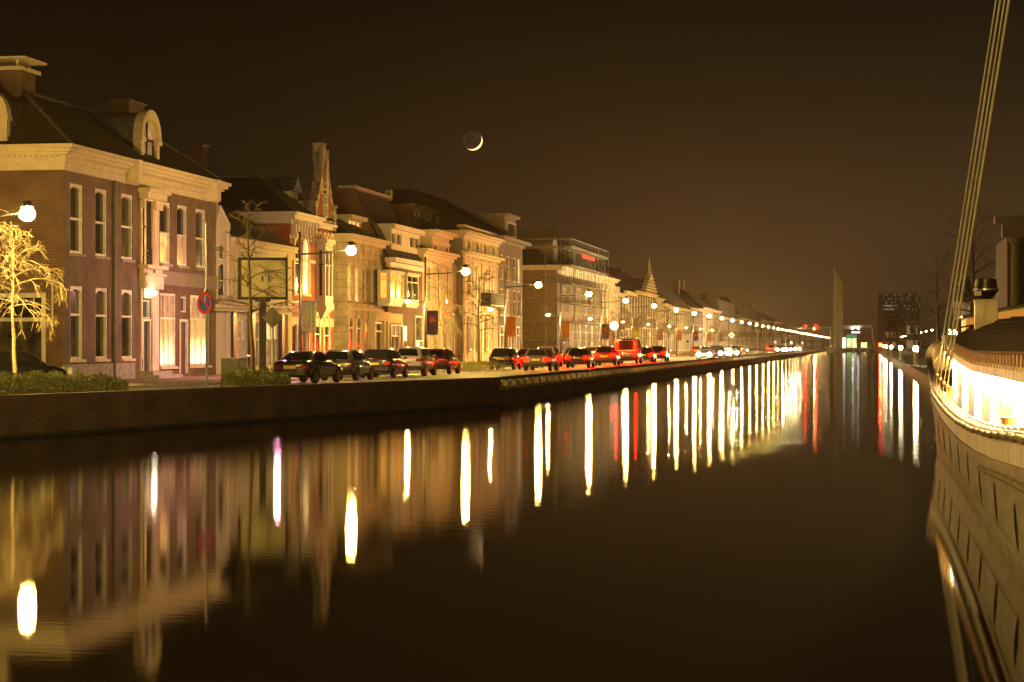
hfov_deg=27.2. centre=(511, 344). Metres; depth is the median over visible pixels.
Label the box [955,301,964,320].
window
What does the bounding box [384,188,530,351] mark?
house
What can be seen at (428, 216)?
window
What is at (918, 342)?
window
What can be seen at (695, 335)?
banner
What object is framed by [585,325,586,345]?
shop window
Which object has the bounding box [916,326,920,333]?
window
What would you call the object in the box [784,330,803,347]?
house
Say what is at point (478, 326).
street tree
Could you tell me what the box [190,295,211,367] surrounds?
shop window
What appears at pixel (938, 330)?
tree
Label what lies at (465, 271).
street lamp
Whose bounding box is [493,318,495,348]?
window
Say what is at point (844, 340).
shop
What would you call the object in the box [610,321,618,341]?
round sign
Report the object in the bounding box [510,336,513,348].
shop window
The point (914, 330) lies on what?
tree
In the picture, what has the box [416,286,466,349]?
street tree
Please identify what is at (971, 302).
window
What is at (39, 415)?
parapet wall
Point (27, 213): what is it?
street lamp
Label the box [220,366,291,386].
hedge
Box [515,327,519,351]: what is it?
shop window
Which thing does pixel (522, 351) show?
parked car
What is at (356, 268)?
window
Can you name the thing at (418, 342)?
shop window
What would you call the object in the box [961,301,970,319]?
window
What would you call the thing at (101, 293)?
window
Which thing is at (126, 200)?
window
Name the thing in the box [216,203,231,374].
house
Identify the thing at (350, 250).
street lamp
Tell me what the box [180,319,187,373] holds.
door
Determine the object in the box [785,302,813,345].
tree
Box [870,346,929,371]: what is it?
bank
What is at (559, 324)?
shop window
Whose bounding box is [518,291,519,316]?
window
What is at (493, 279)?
window
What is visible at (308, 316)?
banner
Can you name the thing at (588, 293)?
street lamp
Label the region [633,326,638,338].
banner
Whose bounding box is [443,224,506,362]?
house
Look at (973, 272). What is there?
tree
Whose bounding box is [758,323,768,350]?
street lamp
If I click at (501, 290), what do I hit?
window
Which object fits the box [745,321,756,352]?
street tree
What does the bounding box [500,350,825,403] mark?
quay edge
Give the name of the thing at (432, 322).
banner
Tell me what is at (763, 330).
street tree
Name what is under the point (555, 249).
window
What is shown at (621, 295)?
house
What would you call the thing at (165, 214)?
window
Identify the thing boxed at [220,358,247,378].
utility cabinet
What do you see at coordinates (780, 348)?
moving car
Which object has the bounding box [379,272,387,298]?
window
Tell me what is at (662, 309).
street tree
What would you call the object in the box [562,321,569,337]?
banner
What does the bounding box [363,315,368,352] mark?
window
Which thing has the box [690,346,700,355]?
parked car
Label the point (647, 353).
moving car
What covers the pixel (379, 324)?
door
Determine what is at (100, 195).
window
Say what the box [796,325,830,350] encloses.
traffic light gantry
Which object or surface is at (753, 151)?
sky
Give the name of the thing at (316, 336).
window
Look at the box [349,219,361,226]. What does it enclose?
window
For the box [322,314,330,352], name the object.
window
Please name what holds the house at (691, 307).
on the pavement
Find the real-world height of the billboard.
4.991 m
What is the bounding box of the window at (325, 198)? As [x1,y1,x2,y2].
[323,196,327,217]
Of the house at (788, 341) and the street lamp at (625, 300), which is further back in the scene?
the house at (788, 341)
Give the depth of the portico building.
140.41 m
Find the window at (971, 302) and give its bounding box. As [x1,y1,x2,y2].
[966,301,972,318]
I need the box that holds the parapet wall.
[0,377,500,438]
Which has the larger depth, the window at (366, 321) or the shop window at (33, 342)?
the window at (366, 321)
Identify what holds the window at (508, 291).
in the house at (414, 208)
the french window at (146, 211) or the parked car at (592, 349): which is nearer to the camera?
the french window at (146, 211)
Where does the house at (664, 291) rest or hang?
on the pavement
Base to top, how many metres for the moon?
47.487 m
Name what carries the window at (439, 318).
in the house at (435, 245)
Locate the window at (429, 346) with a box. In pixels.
[428,334,431,348]
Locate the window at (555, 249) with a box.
[554,245,557,260]
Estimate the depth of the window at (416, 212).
184.56 m
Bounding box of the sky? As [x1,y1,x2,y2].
[0,0,1023,346]
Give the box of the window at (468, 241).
[467,239,471,257]
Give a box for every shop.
[843,334,845,347]
[846,331,859,347]
[861,339,866,347]
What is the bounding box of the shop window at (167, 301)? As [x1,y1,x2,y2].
[160,293,178,368]
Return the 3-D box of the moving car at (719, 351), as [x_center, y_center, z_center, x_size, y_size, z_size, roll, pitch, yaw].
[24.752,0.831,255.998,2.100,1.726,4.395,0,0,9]
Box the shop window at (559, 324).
[559,324,561,351]
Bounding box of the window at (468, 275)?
[467,270,471,296]
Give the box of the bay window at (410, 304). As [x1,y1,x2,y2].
[398,272,419,307]
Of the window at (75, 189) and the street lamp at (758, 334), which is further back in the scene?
the street lamp at (758, 334)
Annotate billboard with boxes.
[237,257,287,371]
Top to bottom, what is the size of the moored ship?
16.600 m
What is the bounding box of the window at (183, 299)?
[181,297,185,311]
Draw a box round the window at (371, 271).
[369,269,374,304]
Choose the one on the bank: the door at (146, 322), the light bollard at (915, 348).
the light bollard at (915, 348)
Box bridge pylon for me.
[833,269,874,349]
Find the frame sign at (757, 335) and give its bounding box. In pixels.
[753,324,761,353]
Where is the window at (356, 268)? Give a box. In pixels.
[355,267,360,303]
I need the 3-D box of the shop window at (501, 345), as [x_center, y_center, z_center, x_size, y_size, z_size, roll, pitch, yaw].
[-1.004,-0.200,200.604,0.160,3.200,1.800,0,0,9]
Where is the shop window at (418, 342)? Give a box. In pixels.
[414,316,423,346]
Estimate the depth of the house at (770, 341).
776.29 m
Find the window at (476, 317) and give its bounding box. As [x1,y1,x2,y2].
[476,317,481,351]
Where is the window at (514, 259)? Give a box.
[513,258,515,281]
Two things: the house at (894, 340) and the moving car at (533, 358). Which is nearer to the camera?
the moving car at (533, 358)
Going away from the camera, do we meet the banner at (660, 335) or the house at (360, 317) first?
the house at (360, 317)
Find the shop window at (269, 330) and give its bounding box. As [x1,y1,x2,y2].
[267,323,276,366]
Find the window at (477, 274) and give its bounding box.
[476,272,479,297]
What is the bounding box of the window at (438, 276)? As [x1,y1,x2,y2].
[436,265,440,303]
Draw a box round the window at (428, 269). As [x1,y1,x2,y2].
[427,268,431,302]
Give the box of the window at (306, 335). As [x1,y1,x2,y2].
[304,331,309,350]
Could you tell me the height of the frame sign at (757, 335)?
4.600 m
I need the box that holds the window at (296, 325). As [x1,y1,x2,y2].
[295,324,297,350]
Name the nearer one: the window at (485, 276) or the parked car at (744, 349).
the window at (485, 276)
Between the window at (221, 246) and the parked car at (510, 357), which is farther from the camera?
the parked car at (510, 357)
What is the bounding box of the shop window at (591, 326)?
[591,326,592,345]
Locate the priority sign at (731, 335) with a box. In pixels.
[728,332,734,355]
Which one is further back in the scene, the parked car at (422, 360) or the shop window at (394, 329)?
the shop window at (394, 329)
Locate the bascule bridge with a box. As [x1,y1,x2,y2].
[826,348,881,352]
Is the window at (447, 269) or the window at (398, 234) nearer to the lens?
the window at (398, 234)
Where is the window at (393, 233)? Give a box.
[392,232,395,244]
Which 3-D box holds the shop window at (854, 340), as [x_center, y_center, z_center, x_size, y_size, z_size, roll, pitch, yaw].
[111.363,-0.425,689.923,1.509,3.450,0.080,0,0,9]
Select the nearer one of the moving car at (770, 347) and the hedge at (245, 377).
the hedge at (245, 377)
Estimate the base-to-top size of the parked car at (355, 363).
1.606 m
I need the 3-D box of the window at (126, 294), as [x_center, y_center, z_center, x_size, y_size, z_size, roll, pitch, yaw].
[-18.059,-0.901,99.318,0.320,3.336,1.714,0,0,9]
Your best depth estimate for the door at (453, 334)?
179.49 m
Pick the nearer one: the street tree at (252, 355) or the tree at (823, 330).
the street tree at (252, 355)
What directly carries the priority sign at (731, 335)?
on the kerb
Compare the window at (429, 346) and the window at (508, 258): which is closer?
the window at (429, 346)
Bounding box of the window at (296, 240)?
[293,233,301,295]
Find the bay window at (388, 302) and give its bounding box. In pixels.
[377,270,404,306]
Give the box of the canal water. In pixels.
[0,347,1023,681]
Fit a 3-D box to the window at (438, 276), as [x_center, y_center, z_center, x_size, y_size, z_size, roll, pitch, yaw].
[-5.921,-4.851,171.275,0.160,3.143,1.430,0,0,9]
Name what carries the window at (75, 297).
in the house at (123, 197)
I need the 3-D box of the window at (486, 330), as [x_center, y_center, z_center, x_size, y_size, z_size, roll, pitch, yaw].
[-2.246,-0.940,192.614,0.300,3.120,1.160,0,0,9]
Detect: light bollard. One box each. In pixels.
[899,346,902,359]
[913,346,917,364]
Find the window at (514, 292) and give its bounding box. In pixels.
[513,290,515,315]
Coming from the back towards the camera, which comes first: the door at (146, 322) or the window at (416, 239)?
the window at (416, 239)
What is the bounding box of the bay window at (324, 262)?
[316,239,335,319]
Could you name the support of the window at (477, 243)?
in the house at (474, 247)
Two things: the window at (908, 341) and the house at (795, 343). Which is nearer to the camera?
the window at (908, 341)
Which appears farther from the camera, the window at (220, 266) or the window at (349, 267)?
the window at (349, 267)
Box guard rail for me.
[500,349,816,388]
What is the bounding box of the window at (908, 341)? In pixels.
[907,340,910,348]
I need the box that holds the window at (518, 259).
[518,259,519,282]
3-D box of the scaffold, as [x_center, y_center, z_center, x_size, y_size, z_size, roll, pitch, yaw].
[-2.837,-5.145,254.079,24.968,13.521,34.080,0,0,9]
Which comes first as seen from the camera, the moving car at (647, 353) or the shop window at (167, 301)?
the shop window at (167, 301)
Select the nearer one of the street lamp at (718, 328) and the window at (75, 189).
the window at (75, 189)
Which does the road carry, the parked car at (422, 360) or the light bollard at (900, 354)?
the parked car at (422, 360)
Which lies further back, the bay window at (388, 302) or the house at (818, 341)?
the house at (818, 341)
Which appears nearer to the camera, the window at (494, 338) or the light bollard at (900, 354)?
the window at (494, 338)
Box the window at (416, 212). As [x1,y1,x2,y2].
[414,209,419,217]
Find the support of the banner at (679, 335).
attached to the street lamp at (694, 312)
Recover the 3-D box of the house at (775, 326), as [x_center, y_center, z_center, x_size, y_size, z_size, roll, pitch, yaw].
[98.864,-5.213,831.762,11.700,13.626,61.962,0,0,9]
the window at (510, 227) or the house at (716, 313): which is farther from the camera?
the house at (716, 313)
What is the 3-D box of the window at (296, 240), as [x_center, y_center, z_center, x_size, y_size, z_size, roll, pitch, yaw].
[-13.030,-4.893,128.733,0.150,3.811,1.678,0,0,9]
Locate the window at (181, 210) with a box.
[177,205,189,268]
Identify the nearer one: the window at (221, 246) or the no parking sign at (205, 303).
the no parking sign at (205, 303)
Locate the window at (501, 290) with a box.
[500,288,502,315]
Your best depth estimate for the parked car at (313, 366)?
92.86 m
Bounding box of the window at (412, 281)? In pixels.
[407,275,418,301]
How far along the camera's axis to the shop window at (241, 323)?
118.06 m
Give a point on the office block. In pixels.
(890, 305)
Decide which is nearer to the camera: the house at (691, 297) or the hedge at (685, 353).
the hedge at (685, 353)
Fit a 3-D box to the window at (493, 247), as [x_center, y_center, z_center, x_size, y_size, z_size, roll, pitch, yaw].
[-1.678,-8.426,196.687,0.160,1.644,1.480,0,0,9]
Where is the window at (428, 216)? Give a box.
[426,213,430,220]
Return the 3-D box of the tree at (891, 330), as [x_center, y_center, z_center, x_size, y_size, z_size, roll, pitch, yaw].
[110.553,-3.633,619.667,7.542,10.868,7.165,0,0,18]
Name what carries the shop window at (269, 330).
in the house at (277, 247)
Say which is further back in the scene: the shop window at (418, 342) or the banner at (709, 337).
the banner at (709, 337)
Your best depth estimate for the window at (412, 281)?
157.67 m
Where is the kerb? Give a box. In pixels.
[120,347,822,385]
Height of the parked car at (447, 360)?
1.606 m
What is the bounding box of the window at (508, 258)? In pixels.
[507,256,509,280]
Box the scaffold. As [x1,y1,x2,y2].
[519,237,608,347]
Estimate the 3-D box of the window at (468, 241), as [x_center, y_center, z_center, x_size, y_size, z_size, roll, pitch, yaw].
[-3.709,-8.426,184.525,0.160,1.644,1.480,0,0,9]
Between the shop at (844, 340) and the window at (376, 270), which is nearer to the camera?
the window at (376, 270)
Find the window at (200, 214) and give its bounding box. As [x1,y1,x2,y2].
[195,209,205,270]
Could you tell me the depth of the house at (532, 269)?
241.11 m
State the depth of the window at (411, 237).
163.63 m
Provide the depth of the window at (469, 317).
184.02 m
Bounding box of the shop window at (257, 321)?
[256,320,258,367]
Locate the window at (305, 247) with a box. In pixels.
[301,235,311,296]
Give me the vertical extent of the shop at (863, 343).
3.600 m
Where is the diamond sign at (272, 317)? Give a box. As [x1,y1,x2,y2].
[262,304,282,368]
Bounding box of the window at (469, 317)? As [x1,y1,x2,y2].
[468,316,473,351]
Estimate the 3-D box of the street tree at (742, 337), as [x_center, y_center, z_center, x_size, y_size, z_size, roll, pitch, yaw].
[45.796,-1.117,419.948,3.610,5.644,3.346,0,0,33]
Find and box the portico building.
[993,215,1023,311]
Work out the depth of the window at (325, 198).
135.42 m
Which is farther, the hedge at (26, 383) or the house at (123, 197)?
the house at (123, 197)
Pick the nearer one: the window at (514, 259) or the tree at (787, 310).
the window at (514, 259)
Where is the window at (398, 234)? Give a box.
[397,233,400,245]
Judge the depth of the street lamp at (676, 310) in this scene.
278.76 m
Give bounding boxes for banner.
[301,300,316,332]
[426,310,438,334]
[506,316,515,336]
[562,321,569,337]
[602,324,608,338]
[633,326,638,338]
[657,328,662,339]
[677,330,681,340]
[694,331,697,340]
[707,332,711,340]
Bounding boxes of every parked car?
[0,350,72,376]
[274,349,342,382]
[321,349,373,380]
[360,348,408,377]
[396,346,436,375]
[427,346,460,373]
[489,348,521,369]
[516,348,543,367]
[538,346,562,365]
[563,346,581,364]
[585,346,603,363]
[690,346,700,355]
[739,345,747,352]
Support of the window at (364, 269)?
in the house at (360, 317)
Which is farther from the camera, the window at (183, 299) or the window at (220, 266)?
the window at (220, 266)
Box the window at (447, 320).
[446,317,449,348]
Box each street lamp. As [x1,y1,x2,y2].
[0,200,34,220]
[289,232,355,350]
[405,257,468,348]
[489,273,540,347]
[547,284,590,354]
[590,292,627,345]
[629,298,655,338]
[651,305,677,345]
[668,308,695,355]
[692,312,710,345]
[712,318,733,345]
[752,322,763,350]
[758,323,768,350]
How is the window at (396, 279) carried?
in the house at (399, 278)
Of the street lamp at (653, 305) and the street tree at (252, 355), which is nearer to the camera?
the street tree at (252, 355)
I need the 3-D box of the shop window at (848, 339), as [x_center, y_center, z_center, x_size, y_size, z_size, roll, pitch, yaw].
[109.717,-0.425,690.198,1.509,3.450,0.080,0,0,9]
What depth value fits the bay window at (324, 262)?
133.19 m
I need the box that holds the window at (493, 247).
[492,246,495,262]
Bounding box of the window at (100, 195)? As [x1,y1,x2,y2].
[95,188,109,259]
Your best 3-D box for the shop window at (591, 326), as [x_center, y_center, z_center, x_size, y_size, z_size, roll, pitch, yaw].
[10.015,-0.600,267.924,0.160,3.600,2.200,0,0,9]
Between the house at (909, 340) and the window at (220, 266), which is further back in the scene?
the house at (909, 340)
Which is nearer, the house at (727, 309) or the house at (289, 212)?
the house at (289, 212)
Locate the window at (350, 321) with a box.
[348,315,353,349]
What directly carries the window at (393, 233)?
in the house at (399, 278)
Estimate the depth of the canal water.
24.29 m
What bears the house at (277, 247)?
on the pavement
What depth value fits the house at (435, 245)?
171.12 m
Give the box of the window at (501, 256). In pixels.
[500,255,502,279]
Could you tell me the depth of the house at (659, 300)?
355.23 m
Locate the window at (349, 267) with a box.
[348,266,353,302]
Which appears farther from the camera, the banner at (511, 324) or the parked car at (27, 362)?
the banner at (511, 324)
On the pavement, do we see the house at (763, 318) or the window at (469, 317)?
the house at (763, 318)
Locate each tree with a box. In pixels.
[0,221,74,374]
[203,198,303,369]
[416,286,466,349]
[449,264,513,370]
[598,307,640,345]
[622,311,668,346]
[652,303,678,352]
[700,322,729,346]
[734,326,749,352]
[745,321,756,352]
[753,329,774,351]
[757,301,786,345]
[767,329,782,344]
[771,289,804,345]
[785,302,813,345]
[805,310,819,349]
[816,322,828,348]
[881,316,898,344]
[896,236,956,340]
[896,289,932,350]
[920,202,999,316]
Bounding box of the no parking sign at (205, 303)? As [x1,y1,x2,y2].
[197,223,212,386]
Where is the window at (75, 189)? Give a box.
[69,183,85,256]
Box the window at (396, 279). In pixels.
[390,272,402,299]
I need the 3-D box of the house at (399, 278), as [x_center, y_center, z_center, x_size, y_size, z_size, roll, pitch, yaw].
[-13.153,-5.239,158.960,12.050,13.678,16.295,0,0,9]
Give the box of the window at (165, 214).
[159,202,172,266]
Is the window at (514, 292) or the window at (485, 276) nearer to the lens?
the window at (485, 276)
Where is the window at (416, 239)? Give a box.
[415,237,418,249]
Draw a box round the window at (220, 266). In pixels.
[218,263,222,294]
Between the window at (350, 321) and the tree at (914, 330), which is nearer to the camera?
the window at (350, 321)
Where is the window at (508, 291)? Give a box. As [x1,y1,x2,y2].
[507,290,509,315]
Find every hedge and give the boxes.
[0,370,128,394]
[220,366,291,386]
[439,360,505,371]
[681,352,696,356]
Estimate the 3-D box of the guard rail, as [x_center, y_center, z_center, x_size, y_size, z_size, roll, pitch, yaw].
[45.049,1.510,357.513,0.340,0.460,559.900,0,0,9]
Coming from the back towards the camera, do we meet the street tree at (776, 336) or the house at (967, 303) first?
the street tree at (776, 336)
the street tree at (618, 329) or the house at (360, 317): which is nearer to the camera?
the house at (360, 317)
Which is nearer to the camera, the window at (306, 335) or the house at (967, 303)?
the window at (306, 335)
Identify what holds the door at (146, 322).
in the house at (123, 197)
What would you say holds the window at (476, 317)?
in the house at (474, 247)
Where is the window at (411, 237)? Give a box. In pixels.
[410,236,413,248]
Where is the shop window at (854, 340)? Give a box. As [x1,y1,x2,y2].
[852,338,856,347]
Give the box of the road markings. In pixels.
[331,351,769,381]
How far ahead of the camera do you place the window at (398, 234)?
159.06 m
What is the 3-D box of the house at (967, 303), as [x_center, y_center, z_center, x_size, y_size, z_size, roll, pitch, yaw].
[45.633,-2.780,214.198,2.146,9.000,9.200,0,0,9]
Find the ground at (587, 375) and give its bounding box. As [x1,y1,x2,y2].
[162,349,825,387]
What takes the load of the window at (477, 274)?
in the house at (474, 247)
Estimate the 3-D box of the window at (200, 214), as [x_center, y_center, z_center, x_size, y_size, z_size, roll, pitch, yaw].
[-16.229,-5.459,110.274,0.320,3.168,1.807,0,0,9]
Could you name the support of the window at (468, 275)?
in the house at (474, 247)
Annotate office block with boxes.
[878,294,920,347]
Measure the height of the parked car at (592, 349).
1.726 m
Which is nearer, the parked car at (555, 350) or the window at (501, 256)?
the parked car at (555, 350)
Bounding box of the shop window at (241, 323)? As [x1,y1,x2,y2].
[237,319,245,357]
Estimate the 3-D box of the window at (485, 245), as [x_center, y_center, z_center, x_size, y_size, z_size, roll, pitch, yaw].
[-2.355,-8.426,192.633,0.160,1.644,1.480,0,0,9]
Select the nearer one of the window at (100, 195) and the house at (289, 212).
the window at (100, 195)
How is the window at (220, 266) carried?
in the house at (223, 320)
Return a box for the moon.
[463,131,481,149]
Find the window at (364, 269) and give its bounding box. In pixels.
[363,268,368,303]
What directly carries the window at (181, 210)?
in the house at (123, 197)
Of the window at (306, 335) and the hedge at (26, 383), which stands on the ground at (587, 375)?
the hedge at (26, 383)
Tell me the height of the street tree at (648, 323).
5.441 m
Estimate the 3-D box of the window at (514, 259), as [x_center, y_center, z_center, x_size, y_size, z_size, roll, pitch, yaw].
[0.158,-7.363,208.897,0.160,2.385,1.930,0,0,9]
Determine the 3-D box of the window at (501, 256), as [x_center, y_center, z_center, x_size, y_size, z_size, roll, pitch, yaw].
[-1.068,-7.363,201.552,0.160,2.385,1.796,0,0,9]
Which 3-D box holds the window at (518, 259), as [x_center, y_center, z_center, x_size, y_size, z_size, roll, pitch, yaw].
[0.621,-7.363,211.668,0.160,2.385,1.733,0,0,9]
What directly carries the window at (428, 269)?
in the house at (435, 245)
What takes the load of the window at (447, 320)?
in the house at (435, 245)
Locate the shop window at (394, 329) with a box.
[389,324,399,349]
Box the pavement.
[114,346,832,382]
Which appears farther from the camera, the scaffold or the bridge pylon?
the bridge pylon
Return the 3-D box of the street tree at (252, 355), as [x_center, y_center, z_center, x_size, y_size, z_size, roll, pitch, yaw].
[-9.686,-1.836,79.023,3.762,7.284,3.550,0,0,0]
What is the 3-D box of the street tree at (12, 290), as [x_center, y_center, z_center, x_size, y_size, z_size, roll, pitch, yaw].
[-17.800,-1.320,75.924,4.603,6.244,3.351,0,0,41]
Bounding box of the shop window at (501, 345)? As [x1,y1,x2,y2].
[499,326,503,347]
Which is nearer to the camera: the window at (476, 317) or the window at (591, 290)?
the window at (476, 317)
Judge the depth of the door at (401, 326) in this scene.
157.29 m
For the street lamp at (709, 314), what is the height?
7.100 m
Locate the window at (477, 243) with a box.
[476,242,479,259]
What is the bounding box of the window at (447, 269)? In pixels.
[445,267,449,304]
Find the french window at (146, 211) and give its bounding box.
[142,201,149,263]
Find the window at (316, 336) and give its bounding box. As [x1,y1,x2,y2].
[313,311,320,351]
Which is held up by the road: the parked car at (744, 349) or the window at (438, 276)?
the parked car at (744, 349)
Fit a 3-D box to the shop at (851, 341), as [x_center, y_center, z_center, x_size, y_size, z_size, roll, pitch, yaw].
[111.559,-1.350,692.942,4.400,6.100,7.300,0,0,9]
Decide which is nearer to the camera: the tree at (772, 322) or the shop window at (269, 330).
the shop window at (269, 330)
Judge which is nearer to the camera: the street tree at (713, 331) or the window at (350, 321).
the window at (350, 321)
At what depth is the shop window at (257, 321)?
121.07 m
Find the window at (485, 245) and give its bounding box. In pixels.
[484,244,487,260]
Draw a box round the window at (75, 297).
[70,286,85,361]
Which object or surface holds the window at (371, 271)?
in the house at (360, 317)
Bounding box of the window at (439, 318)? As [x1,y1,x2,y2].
[437,316,440,348]
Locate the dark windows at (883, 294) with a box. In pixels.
[883,294,919,295]
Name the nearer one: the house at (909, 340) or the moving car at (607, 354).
the moving car at (607, 354)
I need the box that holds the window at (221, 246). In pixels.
[219,245,222,259]
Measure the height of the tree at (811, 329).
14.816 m
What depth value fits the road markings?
134.29 m
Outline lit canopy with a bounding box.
[959,304,1023,331]
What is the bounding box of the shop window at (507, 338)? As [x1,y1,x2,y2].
[506,336,508,347]
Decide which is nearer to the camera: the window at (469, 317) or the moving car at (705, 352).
the window at (469, 317)
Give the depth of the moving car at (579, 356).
154.20 m
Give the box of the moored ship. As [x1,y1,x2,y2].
[926,0,1023,587]
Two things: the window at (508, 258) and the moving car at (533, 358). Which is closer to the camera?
the moving car at (533, 358)
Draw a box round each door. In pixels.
[143,319,150,370]
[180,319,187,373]
[377,322,381,348]
[400,325,402,346]
[452,314,454,354]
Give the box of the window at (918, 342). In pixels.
[916,340,920,348]
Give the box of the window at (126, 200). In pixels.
[121,193,135,262]
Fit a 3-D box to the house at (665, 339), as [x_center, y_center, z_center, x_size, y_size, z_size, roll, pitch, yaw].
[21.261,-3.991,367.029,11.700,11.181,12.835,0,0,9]
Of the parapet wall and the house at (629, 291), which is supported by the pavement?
the house at (629, 291)
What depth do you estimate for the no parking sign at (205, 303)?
62.53 m
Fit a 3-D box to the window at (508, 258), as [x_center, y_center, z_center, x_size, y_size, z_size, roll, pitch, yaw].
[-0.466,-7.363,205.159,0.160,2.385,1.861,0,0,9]
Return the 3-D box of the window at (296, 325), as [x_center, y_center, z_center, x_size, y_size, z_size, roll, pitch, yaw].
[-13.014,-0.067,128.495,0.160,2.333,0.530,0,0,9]
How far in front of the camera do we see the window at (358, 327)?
146.03 m
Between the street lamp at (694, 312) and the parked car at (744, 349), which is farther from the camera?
the parked car at (744, 349)
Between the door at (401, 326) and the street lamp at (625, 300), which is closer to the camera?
the door at (401, 326)
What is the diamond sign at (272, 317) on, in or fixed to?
on the ground at (587, 375)
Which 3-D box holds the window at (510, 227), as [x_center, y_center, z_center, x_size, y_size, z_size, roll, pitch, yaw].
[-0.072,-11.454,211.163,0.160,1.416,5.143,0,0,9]
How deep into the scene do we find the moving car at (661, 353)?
213.19 m
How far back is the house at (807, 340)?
1255.26 m
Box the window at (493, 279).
[492,275,494,292]
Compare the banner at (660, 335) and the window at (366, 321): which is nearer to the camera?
the window at (366, 321)
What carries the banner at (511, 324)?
attached to the street lamp at (538, 284)
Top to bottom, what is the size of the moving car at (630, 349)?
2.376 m
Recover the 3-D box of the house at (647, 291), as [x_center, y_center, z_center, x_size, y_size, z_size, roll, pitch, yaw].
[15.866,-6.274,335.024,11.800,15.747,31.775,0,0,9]
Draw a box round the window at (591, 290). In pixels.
[591,290,592,315]
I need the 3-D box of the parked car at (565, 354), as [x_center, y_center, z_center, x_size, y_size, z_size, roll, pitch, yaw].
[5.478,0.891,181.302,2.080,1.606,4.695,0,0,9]
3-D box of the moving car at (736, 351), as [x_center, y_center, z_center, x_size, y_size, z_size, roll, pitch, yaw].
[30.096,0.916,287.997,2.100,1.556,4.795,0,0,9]
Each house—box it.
[0,56,231,379]
[181,139,337,352]
[211,203,298,371]
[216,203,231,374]
[329,214,391,352]
[331,185,433,349]
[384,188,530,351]
[417,229,459,349]
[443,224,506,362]
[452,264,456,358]
[516,227,619,356]
[594,265,639,338]
[597,257,658,346]
[613,265,627,346]
[635,278,692,353]
[656,297,665,345]
[662,302,671,351]
[672,290,714,346]
[674,293,704,345]
[684,302,698,348]
[701,299,737,345]
[711,307,721,345]
[719,296,763,349]
[737,317,743,345]
[751,308,768,349]
[758,312,775,344]
[763,313,781,348]
[782,330,793,345]
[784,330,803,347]
[801,333,813,347]
[807,334,822,346]
[886,320,897,349]
[906,311,920,351]
[952,273,976,334]
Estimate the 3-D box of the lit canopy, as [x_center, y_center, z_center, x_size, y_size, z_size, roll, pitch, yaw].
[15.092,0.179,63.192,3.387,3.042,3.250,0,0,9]
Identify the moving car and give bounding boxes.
[523,347,558,370]
[566,348,595,367]
[594,346,620,365]
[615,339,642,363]
[635,347,656,362]
[649,346,669,361]
[696,347,714,358]
[711,346,724,356]
[718,345,732,357]
[726,347,740,356]
[767,345,775,351]
[775,345,784,352]
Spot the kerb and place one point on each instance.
(187, 383)
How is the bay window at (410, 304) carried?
in the house at (399, 278)
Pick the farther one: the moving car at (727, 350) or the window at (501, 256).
the moving car at (727, 350)
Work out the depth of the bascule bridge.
619.43 m
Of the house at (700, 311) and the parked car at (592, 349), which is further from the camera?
the house at (700, 311)
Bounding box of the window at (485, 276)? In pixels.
[484,274,487,292]
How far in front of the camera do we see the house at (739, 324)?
580.18 m
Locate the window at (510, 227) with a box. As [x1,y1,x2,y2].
[506,221,515,237]
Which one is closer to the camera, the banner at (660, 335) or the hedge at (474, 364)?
the hedge at (474, 364)
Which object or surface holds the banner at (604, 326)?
attached to the street lamp at (625, 300)
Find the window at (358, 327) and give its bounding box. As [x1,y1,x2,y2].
[355,315,361,351]
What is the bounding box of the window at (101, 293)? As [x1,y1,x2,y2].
[95,288,110,361]
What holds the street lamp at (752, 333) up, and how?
on the pavement
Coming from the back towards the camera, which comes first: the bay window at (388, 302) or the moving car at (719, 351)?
the moving car at (719, 351)
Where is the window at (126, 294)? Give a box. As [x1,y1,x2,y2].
[121,290,135,360]
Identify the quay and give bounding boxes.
[869,346,929,387]
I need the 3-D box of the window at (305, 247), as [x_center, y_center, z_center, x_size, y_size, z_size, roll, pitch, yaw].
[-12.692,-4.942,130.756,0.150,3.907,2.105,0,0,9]
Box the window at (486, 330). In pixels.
[485,317,489,351]
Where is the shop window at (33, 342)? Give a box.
[0,293,45,362]
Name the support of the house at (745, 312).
on the pavement
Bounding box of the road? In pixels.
[94,347,832,390]
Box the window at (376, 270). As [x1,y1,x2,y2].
[376,270,377,304]
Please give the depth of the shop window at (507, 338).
204.34 m
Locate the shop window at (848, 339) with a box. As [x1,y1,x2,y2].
[847,338,850,347]

